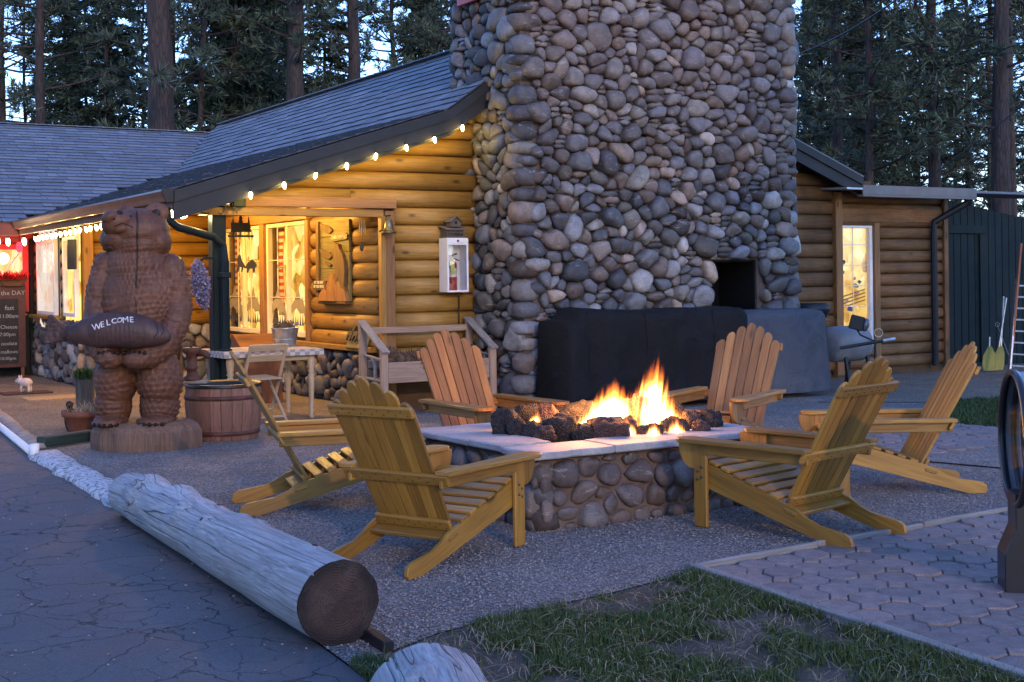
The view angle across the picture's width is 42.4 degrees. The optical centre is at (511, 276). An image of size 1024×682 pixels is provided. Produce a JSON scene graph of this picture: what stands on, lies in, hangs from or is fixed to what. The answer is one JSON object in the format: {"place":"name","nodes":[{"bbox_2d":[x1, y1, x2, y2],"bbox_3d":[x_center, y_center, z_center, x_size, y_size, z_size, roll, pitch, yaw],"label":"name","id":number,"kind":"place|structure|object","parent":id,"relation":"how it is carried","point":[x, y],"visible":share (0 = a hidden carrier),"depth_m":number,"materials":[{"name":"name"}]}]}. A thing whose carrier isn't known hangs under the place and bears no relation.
{"place":"outdoors","nodes":[
{"label":"outdoors","id":0,"kind":"place"},
{"bbox_2d":[0,375,336,448],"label":"porch floor","id":1,"kind":"structure","parent":0,"point":[37,418],"depth_m":15.70,"materials":[{"name":"concrete"}]},
{"bbox_2d":[0,285,25,376],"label":"chalkboard","id":2,"kind":"object","parent":1,"relation":"on","point":[12,327],"visible":1,"depth_m":20.73,"materials":[{"name":"wood"}]},
{"bbox_2d":[0,269,28,285],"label":"red flower basket","id":3,"kind":"object","parent":2,"relation":"on","point":[7,278],"visible":1,"depth_m":20.59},
{"bbox_2d":[37,430,90,446],"bbox_3d":[-4.119,1.504,12.222,0.110,0.100,0.618,-1,0,29],"label":"green timber","id":4,"kind":"object","parent":1,"relation":"on","point":[65,438],"visible":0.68,"depth_m":12.14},
{"bbox_2d":[58,398,95,431],"bbox_3d":[-4.216,1.374,13.086,0.574,0.361,0.639,-1,0,-45],"label":"terracotta pot","id":5,"kind":"object","parent":1,"relation":"on","point":[81,418],"visible":0.61,"depth_m":12.90,"materials":[{"name":"ceramic"}]},
{"bbox_2d":[68,366,94,407],"bbox_3d":[-4.422,1.236,13.612,0.332,0.644,0.383,-1,0,-42],"label":"log planter","id":6,"kind":"object","parent":1,"relation":"on","point":[84,388],"visible":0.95,"depth_m":13.53,"materials":[{"name":"grey wood"}]},
{"bbox_2d":[208,206,225,379],"bbox_3d":[-3.106,0.380,13.967,0.200,2.320,0.200,-1,0,-31],"label":"porch post","id":7,"kind":"object","parent":1,"relation":"on","point":[217,225],"visible":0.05,"depth_m":13.89,"materials":[{"name":"green paint"}]},
{"bbox_2d":[189,256,211,310],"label":"hanging flowers","id":8,"kind":"object","parent":7,"relation":"hanging from","point":[200,284],"visible":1,"depth_m":13.74,"materials":[{"name":"purple plant"}]},
{"bbox_2d":[231,333,282,402],"bbox_3d":[-3.105,1.125,16.100,0.500,0.830,0.420,-1,0,-31],"label":"folding chair","id":9,"kind":"object","parent":1,"relation":"on","point":[255,368],"visible":0.33,"depth_m":15.99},
{"bbox_2d":[205,355,314,418],"bbox_3d":[-2.711,1.160,14.230,1.060,0.750,0.840,-1,0,-31],"label":"porch table","id":10,"kind":"object","parent":1,"relation":"on","point":[310,359],"visible":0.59,"depth_m":14.16,"materials":[{"name":"brown wood"}]},
{"bbox_2d":[204,346,323,358],"bbox_3d":[-2.714,0.813,14.228,1.109,0.064,0.884,-1,0,-31],"label":"tablecloth","id":11,"kind":"object","parent":10,"relation":"on","point":[240,352],"visible":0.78,"depth_m":13.93,"materials":[{"name":"grey fabric"}]},
{"bbox_2d":[271,321,298,345],"bbox_3d":[-2.531,0.640,14.733,0.312,0.275,0.312,-1,0,0],"label":"metal bucket","id":12,"kind":"object","parent":11,"relation":"on","point":[285,335],"visible":0.9,"depth_m":14.62,"materials":[{"name":"metal"}]},
{"bbox_2d":[244,343,288,419],"bbox_3d":[-2.616,1.119,13.803,0.445,0.830,0.452,-1,0,-38],"label":"folding chair","id":13,"kind":"object","parent":1,"relation":"on","point":[268,357],"visible":0.62,"depth_m":13.76,"materials":[{"name":"brown wood"}]},
{"bbox_2d":[0,431,367,681],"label":"asphalt driveway","id":14,"kind":"structure","parent":0,"point":[163,616],"depth_m":6.07,"materials":[{"name":"asphalt"}]},
{"bbox_2d":[0,408,46,448],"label":"concrete kerb","id":15,"kind":"structure","parent":14,"relation":"on","point":[13,425],"depth_m":13.10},
{"bbox_2d":[28,449,112,507],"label":"white kerb","id":16,"kind":"structure","parent":14,"relation":"on","point":[95,484],"depth_m":10.16,"materials":[{"name":"stone"}]},
{"bbox_2d":[0,423,38,455],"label":"white pipe","id":17,"kind":"object","parent":16,"relation":"on","point":[31,449],"visible":0.79,"depth_m":12.03,"materials":[{"name":"paint"}]},
{"bbox_2d":[108,472,378,645],"bbox_3d":[-1.609,1.355,7.007,0.358,0.364,3.658,-1,0,-29],"label":"weathered log","id":18,"kind":"object","parent":14,"relation":"on","point":[330,598],"visible":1,"depth_m":5.94,"materials":[{"name":"wood"}]},
{"bbox_2d":[370,643,487,681],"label":"weathered log","id":19,"kind":"object","parent":14,"relation":"on","point":[428,662],"visible":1,"depth_m":3.97,"materials":[{"name":"wood"}]},
{"bbox_2d":[237,331,668,680],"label":"ground","id":20,"kind":"structure","parent":0,"point":[447,630],"depth_m":5.71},
{"bbox_2d":[3,0,62,122],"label":"pine tree","id":21,"kind":"object","parent":20,"relation":"on","point":[25,115],"visible":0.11,"depth_m":54.09,"materials":[{"name":"green plant"}]},
{"bbox_2d":[0,0,88,122],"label":"pine tree","id":22,"kind":"object","parent":20,"relation":"on","point":[29,19],"visible":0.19,"depth_m":49.15,"materials":[{"name":"green plant"}]},
{"bbox_2d":[11,0,103,126],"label":"fir tree","id":23,"kind":"object","parent":20,"relation":"on","point":[64,26],"visible":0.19,"depth_m":48.57,"materials":[{"name":"green plant"}]},
{"bbox_2d":[0,0,147,123],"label":"pine tree","id":24,"kind":"object","parent":20,"relation":"on","point":[39,59],"visible":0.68,"depth_m":38.79,"materials":[{"name":"green plant"}]},
{"bbox_2d":[30,0,140,127],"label":"fir tree","id":25,"kind":"object","parent":20,"relation":"on","point":[80,58],"visible":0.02,"depth_m":52.08,"materials":[{"name":"green plant"}]},
{"bbox_2d":[44,0,183,128],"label":"fir tree","id":26,"kind":"object","parent":20,"relation":"on","point":[87,114],"visible":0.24,"depth_m":46.76,"materials":[{"name":"green plant"}]},
{"bbox_2d":[75,0,230,129],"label":"pine tree","id":27,"kind":"object","parent":20,"relation":"on","point":[159,79],"visible":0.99,"depth_m":34.72,"materials":[{"name":"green plant"}]},
{"bbox_2d":[89,0,250,128],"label":"pine tree","id":28,"kind":"object","parent":20,"relation":"on","point":[129,12],"visible":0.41,"depth_m":42.55,"materials":[{"name":"green plant"}]},
{"bbox_2d":[94,0,316,131],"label":"pine tree","id":29,"kind":"object","parent":20,"relation":"on","point":[203,35],"visible":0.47,"depth_m":41.04,"materials":[{"name":"green plant"}]},
{"bbox_2d":[178,1,251,130],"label":"fir tree","id":30,"kind":"object","parent":20,"relation":"on","point":[230,53],"visible":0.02,"depth_m":52.59,"materials":[{"name":"green plant"}]},
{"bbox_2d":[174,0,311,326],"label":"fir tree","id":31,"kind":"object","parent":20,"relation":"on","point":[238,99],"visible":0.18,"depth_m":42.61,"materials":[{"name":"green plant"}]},
{"bbox_2d":[220,0,316,115],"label":"fir tree","id":32,"kind":"object","parent":20,"relation":"on","point":[281,39],"visible":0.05,"depth_m":47.68,"materials":[{"name":"green plant"}]},
{"bbox_2d":[197,0,342,101],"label":"pine tree","id":33,"kind":"object","parent":20,"relation":"on","point":[296,57],"visible":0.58,"depth_m":37.74,"materials":[{"name":"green plant"}]},
{"bbox_2d":[285,0,367,95],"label":"fir tree","id":34,"kind":"object","parent":20,"relation":"on","point":[335,62],"visible":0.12,"depth_m":50.55,"materials":[{"name":"green plant"}]},
{"bbox_2d":[247,0,414,90],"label":"pine tree","id":35,"kind":"object","parent":20,"relation":"on","point":[353,46],"visible":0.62,"depth_m":38.70,"materials":[{"name":"green plant"}]},
{"bbox_2d":[318,0,450,85],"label":"pine tree","id":36,"kind":"object","parent":20,"relation":"on","point":[377,20],"visible":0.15,"depth_m":51.17,"materials":[{"name":"green plant"}]},
{"bbox_2d":[375,3,454,68],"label":"pine tree","id":37,"kind":"object","parent":20,"relation":"on","point":[408,25],"visible":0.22,"depth_m":43.16,"materials":[{"name":"green plant"}]},
{"bbox_2d":[389,0,450,63],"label":"fir tree","id":38,"kind":"object","parent":20,"relation":"on","point":[416,51],"visible":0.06,"depth_m":51.72,"materials":[{"name":"green plant"}]},
{"bbox_2d":[0,49,863,407],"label":"log cabin","id":39,"kind":"object","parent":20,"relation":"on","point":[420,191],"visible":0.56,"depth_m":16.81,"materials":[{"name":"wood"}]},
{"bbox_2d":[0,239,36,374],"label":"entry door","id":40,"kind":"structure","parent":39,"relation":"attached to","point":[12,259],"depth_m":21.31,"materials":[{"name":"red paint"}]},
{"bbox_2d":[36,229,60,326],"bbox_3d":[-7.139,0.018,20.304,0.070,1.550,1.436,-1,0,-31],"label":"window","id":41,"kind":"structure","parent":39,"relation":"attached to","point":[47,273],"depth_m":20.35,"materials":[{"name":"glass"}]},
{"bbox_2d":[62,225,80,320],"bbox_3d":[-6.344,0.007,19.001,0.070,1.550,0.940,-1,0,-31],"label":"window","id":42,"kind":"structure","parent":39,"relation":"attached to","point":[71,278],"depth_m":19.05,"materials":[{"name":"glass"}]},
{"bbox_2d":[67,239,76,268],"bbox_3d":[-6.129,-0.303,18.400,0.120,0.420,0.060,-1,0,0],"label":"window","id":43,"kind":"structure","parent":39,"relation":"hanging from","point":[71,254],"depth_m":18.37,"materials":[{"name":"glass"}]},
{"bbox_2d":[12,188,176,229],"bbox_3d":[-5.441,-0.787,16.586,0.178,0.135,7.712,-1,0,-31],"label":"porch gutter","id":44,"kind":"object","parent":39,"relation":"attached to","point":[161,196],"visible":1,"depth_m":15.60,"materials":[{"name":"wood"}]},
{"bbox_2d":[166,207,231,379],"bbox_3d":[-3.230,0.247,13.585,0.763,1.890,0.141,-1,0,-44],"label":"porch downspout","id":45,"kind":"object","parent":39,"relation":"attached to","point":[224,274],"visible":0.74,"depth_m":13.76,"materials":[{"name":"green paint"}]},
{"bbox_2d":[226,225,304,332],"bbox_3d":[-3.550,0.042,18.903,0.635,1.888,3.758,-1,0,-31],"label":"window","id":46,"kind":"structure","parent":39,"relation":"attached to","point":[245,300],"depth_m":19.15,"materials":[{"name":"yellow glass"}]},
{"bbox_2d":[266,220,305,336],"bbox_3d":[-2.685,0.030,17.485,0.635,1.888,3.637,-1,0,-31],"label":"window","id":47,"kind":"structure","parent":39,"relation":"attached to","point":[279,303],"depth_m":17.89,"materials":[{"name":"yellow glass"}]},
{"bbox_2d":[313,219,351,303],"bbox_3d":[-2.172,-0.168,15.897,0.110,1.002,0.967,-1,0,-31],"label":"relief carving","id":48,"kind":"object","parent":39,"relation":"attached to","point":[332,283],"visible":1,"depth_m":15.79,"materials":[{"name":"brown wood"}]},
{"bbox_2d":[249,123,463,198],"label":"gable string lights","id":49,"kind":"object","parent":39,"relation":"attached to","point":[283,183],"visible":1,"depth_m":14.28},
{"bbox_2d":[439,238,468,291],"bbox_3d":[-0.668,-0.127,15.222,0.278,0.623,0.215,-1,0,-31],"label":"extinguisher cabinet","id":50,"kind":"object","parent":39,"relation":"attached to","point":[451,246],"visible":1,"depth_m":15.21,"materials":[{"name":"white paint"}]},
{"bbox_2d":[438,216,467,237],"bbox_3d":[-0.683,-0.565,15.237,0.290,0.251,0.208,-1,0,-31],"label":"birdhouse","id":51,"kind":"object","parent":50,"relation":"on","point":[452,228],"visible":0.99,"depth_m":15.17,"materials":[{"name":"brown wood"}]},
{"bbox_2d":[31,0,1023,207],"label":"distant forest","id":52,"kind":"object","parent":20,"relation":"on","point":[956,180],"visible":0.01,"depth_m":79.47,"materials":[{"name":"green plant"}]},
{"bbox_2d":[795,0,847,147],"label":"fir tree","id":53,"kind":"object","parent":20,"relation":"on","point":[820,63],"visible":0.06,"depth_m":58.42,"materials":[{"name":"green plant"}]},
{"bbox_2d":[793,0,896,154],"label":"pine tree","id":54,"kind":"object","parent":20,"relation":"on","point":[799,128],"visible":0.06,"depth_m":55.03,"materials":[{"name":"green plant"}]},
{"bbox_2d":[796,0,920,185],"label":"fir tree","id":55,"kind":"object","parent":20,"relation":"on","point":[879,151],"visible":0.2,"depth_m":48.94,"materials":[{"name":"green plant"}]},
{"bbox_2d":[794,1,923,165],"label":"pine tree","id":56,"kind":"object","parent":20,"relation":"on","point":[837,140],"visible":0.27,"depth_m":41.90,"materials":[{"name":"green plant"}]},
{"bbox_2d":[793,0,972,201],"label":"pine tree","id":57,"kind":"object","parent":20,"relation":"on","point":[869,57],"visible":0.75,"depth_m":37.85,"materials":[{"name":"green plant"}]},
{"bbox_2d":[798,0,969,186],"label":"pine tree","id":58,"kind":"object","parent":20,"relation":"on","point":[901,163],"visible":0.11,"depth_m":52.71,"materials":[{"name":"green plant"}]},
{"bbox_2d":[806,0,1023,210],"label":"pine tree","id":59,"kind":"object","parent":20,"relation":"on","point":[932,104],"visible":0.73,"depth_m":37.31,"materials":[{"name":"green plant"}]},
{"bbox_2d":[874,0,991,200],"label":"pine tree","id":60,"kind":"object","parent":20,"relation":"on","point":[916,176],"visible":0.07,"depth_m":53.92,"materials":[{"name":"green plant"}]},
{"bbox_2d":[894,0,1023,208],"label":"pine tree","id":61,"kind":"object","parent":20,"relation":"on","point":[961,134],"visible":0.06,"depth_m":59.79,"materials":[{"name":"green plant"}]},
{"bbox_2d":[902,0,1023,214],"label":"pine tree","id":62,"kind":"object","parent":20,"relation":"on","point":[1000,152],"visible":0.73,"depth_m":35.86,"materials":[{"name":"green plant"}]},
{"bbox_2d":[903,0,1023,215],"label":"pine tree","id":63,"kind":"object","parent":20,"relation":"on","point":[975,176],"visible":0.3,"depth_m":50.66,"materials":[{"name":"green plant"}]},
{"bbox_2d":[938,0,1023,215],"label":"pine tree","id":64,"kind":"object","parent":20,"relation":"on","point":[1013,160],"visible":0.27,"depth_m":48.51,"materials":[{"name":"green plant"}]},
{"bbox_2d":[959,4,1023,215],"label":"pine tree","id":65,"kind":"object","parent":20,"relation":"on","point":[1019,162],"visible":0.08,"depth_m":56.43,"materials":[{"name":"green plant"}]},
{"bbox_2d":[4,0,1023,215],"label":"sky","id":66,"kind":"structure","parent":0,"point":[382,55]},
{"bbox_2d":[39,380,1007,663],"bbox_3d":[1.312,1.485,16.744,15.418,0.001,17.769,-1,0,-31],"label":"gravel court","id":67,"kind":"object","parent":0,"point":[197,464],"visible":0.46,"depth_m":7.87,"materials":[{"name":"gravel"}]},
{"bbox_2d":[43,203,201,452],"bbox_3d":[-3.441,0.453,11.827,1.261,2.224,0.940,-1,0,0],"label":"bear statue","id":68,"kind":"object","parent":67,"relation":"on","point":[130,330],"visible":1,"depth_m":11.69,"materials":[{"name":"brown wood"}]},
{"bbox_2d":[184,379,262,441],"bbox_3d":[-2.740,1.273,12.563,0.736,0.526,0.736,-1,0,0],"label":"half barrel","id":69,"kind":"object","parent":67,"relation":"on","point":[222,410],"visible":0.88,"depth_m":12.26,"materials":[{"name":"wood"}]},
{"bbox_2d":[177,338,210,383],"bbox_3d":[-3.031,0.803,12.583,0.339,0.434,0.177,-1,0,0],"label":"hand pump","id":70,"kind":"object","parent":69,"relation":"on","point":[191,353],"visible":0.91,"depth_m":12.54,"materials":[{"name":"metal"}]},
{"bbox_2d":[229,351,364,515],"bbox_3d":[-1.263,0.998,8.789,1.198,1.038,0.808,-1,0,-17],"label":"adirondack chair","id":71,"kind":"object","parent":67,"relation":"on","point":[319,476],"visible":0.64,"depth_m":8.53,"materials":[{"name":"yellow wood"}]},
{"bbox_2d":[360,627,393,653],"bbox_3d":[-0.578,1.490,5.455,0.050,0.055,0.344,-1,0,-29],"label":"edging board","id":72,"kind":"object","parent":67,"relation":"on","point":[371,636],"visible":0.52,"depth_m":5.36,"materials":[{"name":"brown wood"}]},
{"bbox_2d":[357,317,497,408],"bbox_3d":[-0.926,0.989,14.730,1.446,1.025,0.628,-1,0,-31],"label":"bench","id":73,"kind":"object","parent":67,"relation":"on","point":[383,371],"visible":0.69,"depth_m":14.60,"materials":[{"name":"brown wood"}]},
{"bbox_2d":[327,376,541,579],"bbox_3d":[-0.444,1.002,7.146,0.784,1.007,1.163,-1,0,34],"label":"adirondack chair","id":74,"kind":"object","parent":67,"relation":"on","point":[404,471],"visible":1,"depth_m":6.93,"materials":[{"name":"yellow wood"}]},
{"bbox_2d":[416,329,569,425],"bbox_3d":[-0.214,0.964,10.251,0.839,1.078,1.244,-1,0,-33],"label":"adirondack chair","id":75,"kind":"object","parent":67,"relation":"on","point":[455,371],"visible":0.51,"depth_m":10.54,"materials":[{"name":"brown wood"}]},
{"bbox_2d":[420,412,754,531],"bbox_3d":[0.519,1.278,8.814,1.905,0.530,1.607,-1,0,-32],"label":"fire pit","id":76,"kind":"object","parent":67,"relation":"on","point":[597,482],"visible":0.45,"depth_m":8.05,"materials":[{"name":"stone"}]},
{"bbox_2d":[490,407,519,433],"bbox_3d":[-0.037,0.968,8.688,0.211,0.221,0.166,-1,0,0],"label":"lava rock","id":77,"kind":"object","parent":76,"relation":"in","point":[500,417],"visible":0.59,"depth_m":8.63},
{"bbox_2d":[513,403,539,421],"bbox_3d":[0.085,0.976,9.013,0.215,0.223,0.152,-1,0,0],"label":"lava rock","id":78,"kind":"object","parent":76,"relation":"in","point":[528,412],"visible":0.44,"depth_m":8.96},
{"bbox_2d":[530,425,556,442],"bbox_3d":[0.203,1.023,8.422,0.157,0.153,0.153,-1,0,-14],"label":"lava rock","id":79,"kind":"object","parent":76,"relation":"in","point":[546,433],"visible":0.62,"depth_m":8.38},
{"bbox_2d":[542,411,576,442],"bbox_3d":[0.304,1.006,8.568,0.206,0.261,0.196,-1,0,-30],"label":"lava rock","id":80,"kind":"object","parent":76,"relation":"in","point":[563,424],"visible":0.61,"depth_m":8.51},
{"bbox_2d":[563,399,599,423],"bbox_3d":[0.473,0.965,8.970,0.255,0.263,0.180,-1,0,0],"label":"lava rock","id":81,"kind":"object","parent":76,"relation":"in","point":[582,411],"visible":0.47,"depth_m":8.91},
{"bbox_2d":[570,422,593,440],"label":"lava rock","id":82,"kind":"object","parent":76,"relation":"in","point":[583,431],"visible":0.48,"depth_m":8.43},
{"bbox_2d":[592,416,630,437],"bbox_3d":[0.623,1.011,8.475,0.280,0.230,0.258,-1,0,0],"label":"lava rock","id":83,"kind":"object","parent":76,"relation":"in","point":[609,426],"visible":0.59,"depth_m":8.38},
{"bbox_2d":[623,392,654,425],"bbox_3d":[0.843,0.960,8.896,0.251,0.364,0.202,-1,0,0],"label":"lava rock","id":84,"kind":"object","parent":76,"relation":"in","point":[638,408],"visible":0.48,"depth_m":8.83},
{"bbox_2d":[660,416,689,431],"bbox_3d":[1.058,1.019,8.647,0.208,0.209,0.152,-1,0,0],"label":"lava rock","id":85,"kind":"object","parent":76,"relation":"in","point":[672,423],"visible":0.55,"depth_m":8.61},
{"bbox_2d":[699,408,722,426],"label":"lava rock","id":86,"kind":"object","parent":76,"relation":"in","point":[712,418],"visible":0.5,"depth_m":8.84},
{"bbox_2d":[171,417,1007,660],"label":"gravel stones","id":87,"kind":"object","parent":67,"relation":"on","point":[517,589],"visible":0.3,"depth_m":7.29,"materials":[{"name":"gravel"}]},
{"bbox_2d":[449,0,801,406],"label":"stone chimney","id":88,"kind":"object","parent":67,"relation":"on","point":[634,154],"visible":0.84,"depth_m":15.42,"materials":[{"name":"stone"}]},
{"bbox_2d":[536,306,747,407],"bbox_3d":[1.532,0.904,14.986,2.608,1.150,0.780,-1,0,-31],"label":"covered grill","id":89,"kind":"object","parent":67,"relation":"on","point":[603,358],"visible":0.79,"depth_m":14.52,"materials":[{"name":"black fabric"}]},
{"bbox_2d":[648,323,785,426],"bbox_3d":[1.721,0.939,10.697,0.840,1.078,1.245,-1,0,32],"label":"adirondack chair","id":90,"kind":"object","parent":67,"relation":"on","point":[742,394],"visible":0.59,"depth_m":10.98,"materials":[{"name":"brown wood"}]},
{"bbox_2d":[744,308,831,393],"bbox_3d":[3.162,0.898,16.002,1.353,1.009,0.595,-1,0,-32],"label":"grey covered grill","id":91,"kind":"object","parent":67,"relation":"on","point":[802,362],"visible":0.59,"depth_m":15.87,"materials":[{"name":"fabric"}]},
{"bbox_2d":[676,355,906,547],"bbox_3d":[1.636,0.960,7.712,0.808,1.038,1.198,-1,0,-43],"label":"adirondack chair","id":92,"kind":"object","parent":67,"relation":"on","point":[831,449],"visible":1,"depth_m":7.56,"materials":[{"name":"yellow wood"}]},
{"bbox_2d":[826,326,872,381],"bbox_3d":[4.225,1.038,16.695,0.660,0.820,0.488,-1,0,-31],"label":"barbecue grill","id":93,"kind":"object","parent":67,"relation":"on","point":[838,337],"visible":0.68,"depth_m":16.48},
{"bbox_2d":[698,506,1007,567],"bbox_3d":[2.392,1.473,7.718,3.572,0.078,0.043,-1,0,-35],"label":"edging board","id":94,"kind":"object","parent":67,"relation":"on","point":[789,549],"visible":0.41,"depth_m":7.21,"materials":[{"name":"wood"}]},
{"bbox_2d":[798,341,987,495],"bbox_3d":[2.630,0.962,9.144,1.163,1.007,0.784,-1,0,-1],"label":"adirondack chair","id":95,"kind":"object","parent":67,"relation":"on","point":[928,423],"visible":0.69,"depth_m":8.91,"materials":[{"name":"yellow wood"}]},
{"bbox_2d":[348,565,1023,681],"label":"lawn","id":96,"kind":"structure","parent":0,"point":[494,658],"depth_m":5.37,"materials":[{"name":"plant"}]},
{"bbox_2d":[351,568,1023,681],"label":"dry needles","id":97,"kind":"object","parent":96,"relation":"on","point":[587,659],"visible":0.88,"depth_m":5.30,"materials":[{"name":"plant"}]},
{"bbox_2d":[689,563,1023,679],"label":"edging board","id":98,"kind":"object","parent":96,"relation":"on","point":[842,615],"visible":0.43,"depth_m":5.57,"materials":[{"name":"wood"}]},
{"bbox_2d":[711,511,1023,669],"bbox_3d":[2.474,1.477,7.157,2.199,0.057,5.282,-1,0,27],"label":"paver path","id":99,"kind":"structure","parent":0,"point":[986,529],"depth_m":6.34,"materials":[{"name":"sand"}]},
{"bbox_2d":[997,369,1023,592],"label":"round display stand","id":100,"kind":"object","parent":99,"relation":"on","point":[1010,558],"visible":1,"depth_m":6.26,"materials":[{"name":"black metal"}]},
{"bbox_2d":[820,363,1023,401],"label":"concrete walk","id":101,"kind":"structure","parent":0,"point":[916,387],"depth_m":17.24,"materials":[{"name":"concrete"}]},
{"bbox_2d":[840,314,895,359],"bbox_3d":[4.359,0.956,16.177,0.673,0.975,0.215,-1,0,10],"label":"work lamp","id":102,"kind":"object","parent":101,"relation":"on","point":[858,323],"visible":0.95,"depth_m":16.18,"materials":[{"name":"black metal"}]},
{"bbox_2d":[820,181,976,377],"bbox_3d":[4.681,0.035,20.310,2.624,2.808,3.908,-1,0,-31],"label":"side extension","id":103,"kind":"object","parent":101,"relation":"on","point":[909,225],"visible":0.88,"depth_m":19.26,"materials":[{"name":"wood"}]},
{"bbox_2d":[843,225,873,345],"bbox_3d":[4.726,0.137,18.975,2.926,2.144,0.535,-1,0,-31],"label":"window","id":104,"kind":"structure","parent":103,"relation":"attached to","point":[857,271],"depth_m":19.42,"materials":[{"name":"glass"}]},
{"bbox_2d":[943,191,1023,367],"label":"green shed","id":105,"kind":"structure","parent":101,"relation":"on","point":[983,247],"depth_m":20.58,"materials":[{"name":"paint"}]},
{"bbox_2d":[1008,243,1023,368],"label":"step ladder","id":106,"kind":"object","parent":101,"relation":"on","point":[1014,316],"visible":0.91,"depth_m":18.42,"materials":[{"name":"metal"}]},
{"bbox_2d":[866,423,997,452],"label":"paver path","id":107,"kind":"structure","parent":0,"point":[962,437],"depth_m":11.60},
{"bbox_2d":[874,436,999,466],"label":"path","id":108,"kind":"structure","parent":0,"point":[987,456],"depth_m":10.54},
{"bbox_2d":[949,396,998,425],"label":"grass","id":109,"kind":"structure","parent":0,"point":[985,410],"depth_m":13.64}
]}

